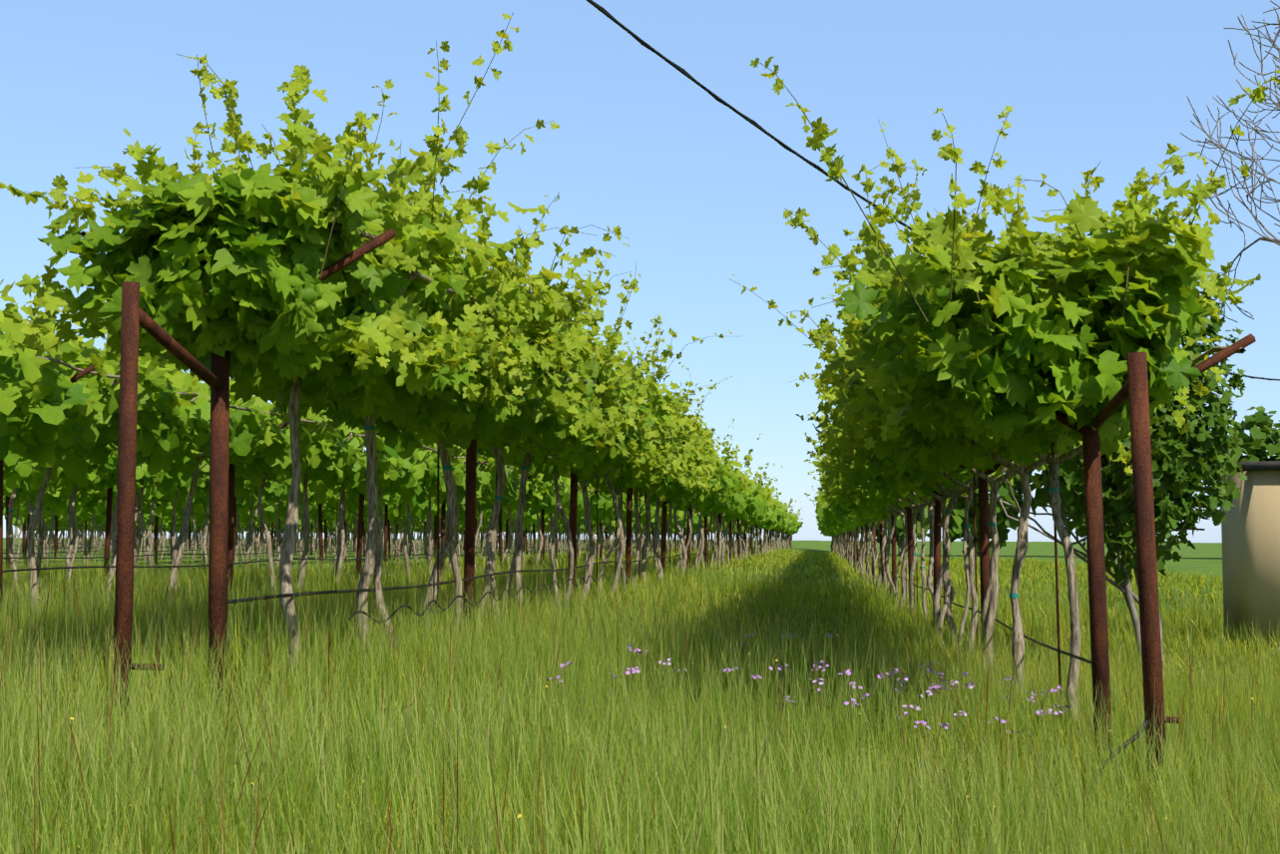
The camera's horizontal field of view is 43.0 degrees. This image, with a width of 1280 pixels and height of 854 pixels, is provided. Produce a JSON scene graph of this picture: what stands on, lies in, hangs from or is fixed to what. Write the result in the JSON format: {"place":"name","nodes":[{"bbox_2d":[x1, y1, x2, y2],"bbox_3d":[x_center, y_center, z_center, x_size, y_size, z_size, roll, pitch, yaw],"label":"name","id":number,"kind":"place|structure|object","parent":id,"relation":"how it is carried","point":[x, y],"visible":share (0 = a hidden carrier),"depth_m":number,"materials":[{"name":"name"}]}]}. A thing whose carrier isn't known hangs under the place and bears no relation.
{"place":"outdoors","nodes":[
{"label":"outdoors","id":0,"kind":"place"},
{"bbox_2d":[0,537,1279,853],"bbox_3d":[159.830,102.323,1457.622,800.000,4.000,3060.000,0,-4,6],"label":"ground","id":1,"kind":"structure","parent":0,"point":[1205,558],"depth_m":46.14,"materials":[{"name":"green plant"}]},
{"bbox_2d":[0,227,1256,814],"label":"trellis posts","id":2,"kind":"object","parent":1,"relation":"on","point":[223,497],"visible":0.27,"depth_m":6.75,"materials":[{"name":"brown metal"}]},
{"bbox_2d":[0,12,1279,742],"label":"vine","id":3,"kind":"object","parent":2,"relation":"on","point":[231,260],"depth_m":8.36,"materials":[{"name":"green plant"}]},
{"bbox_2d":[24,11,1279,455],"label":"vine shoots","id":4,"kind":"object","parent":3,"relation":"attached to","point":[741,285],"visible":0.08,"depth_m":7.93,"materials":[{"name":"green plant"}]},
{"bbox_2d":[12,578,1267,853],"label":"wild flower stems","id":5,"kind":"object","parent":1,"relation":"on","point":[679,700],"visible":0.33,"depth_m":7.17,"materials":[{"name":"green plant"}]},
{"bbox_2d":[10,575,1263,849],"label":"wild flowers","id":6,"kind":"object","parent":5,"relation":"attached to","point":[636,669],"visible":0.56,"depth_m":7.39,"materials":[{"name":"purple plant"}]},
{"bbox_2d":[2,0,1279,798],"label":"wire","id":7,"kind":"object","parent":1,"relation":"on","point":[485,545],"visible":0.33,"depth_m":10.93,"materials":[{"name":"black metal"}]},
{"bbox_2d":[7,425,1279,653],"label":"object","id":8,"kind":"object","parent":1,"relation":"on","point":[646,507],"visible":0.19,"depth_m":14.05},
{"bbox_2d":[830,455,964,556],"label":"tree leaves","id":9,"kind":"object","parent":1,"relation":"on","point":[957,523],"depth_m":132.44,"materials":[{"name":"green plant"}]},
{"bbox_2d":[941,464,1041,556],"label":"tree leaves","id":10,"kind":"object","parent":1,"relation":"on","point":[1004,522],"depth_m":134.45,"materials":[{"name":"green plant"}]},
{"bbox_2d":[1031,458,1132,546],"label":"tree leaves","id":11,"kind":"object","parent":1,"relation":"on","point":[1064,476],"visible":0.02,"depth_m":131.67,"materials":[{"name":"green plant"}]},
{"bbox_2d":[939,275,1247,671],"bbox_3d":[3.911,0.350,13.778,2.348,3.610,1.705,-3,-5,35],"label":"young tree","id":12,"kind":"object","parent":1,"relation":"on","point":[1180,476],"depth_m":13.22,"materials":[{"name":"green plant"}]},
{"bbox_2d":[1180,0,1279,343],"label":"bare tree","id":13,"kind":"object","parent":1,"relation":"on","point":[1276,240],"visible":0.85,"depth_m":26.59,"materials":[{"name":"grey plant"}]},
{"bbox_2d":[1195,406,1279,520],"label":"tree leaves","id":14,"kind":"object","parent":1,"relation":"on","point":[1265,435],"depth_m":123.17,"materials":[{"name":"green plant"}]},
{"bbox_2d":[1220,469,1279,652],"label":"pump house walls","id":15,"kind":"structure","parent":1,"relation":"on","point":[1250,532],"depth_m":19.09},
{"bbox_2d":[1210,460,1279,472],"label":"tank lid","id":16,"kind":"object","parent":15,"relation":"on","point":[1264,465],"depth_m":18.92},
{"bbox_2d":[0,0,1279,542],"label":"sky","id":17,"kind":"structure","parent":0,"point":[698,195],"materials":[{"name":"blue"}]}
]}

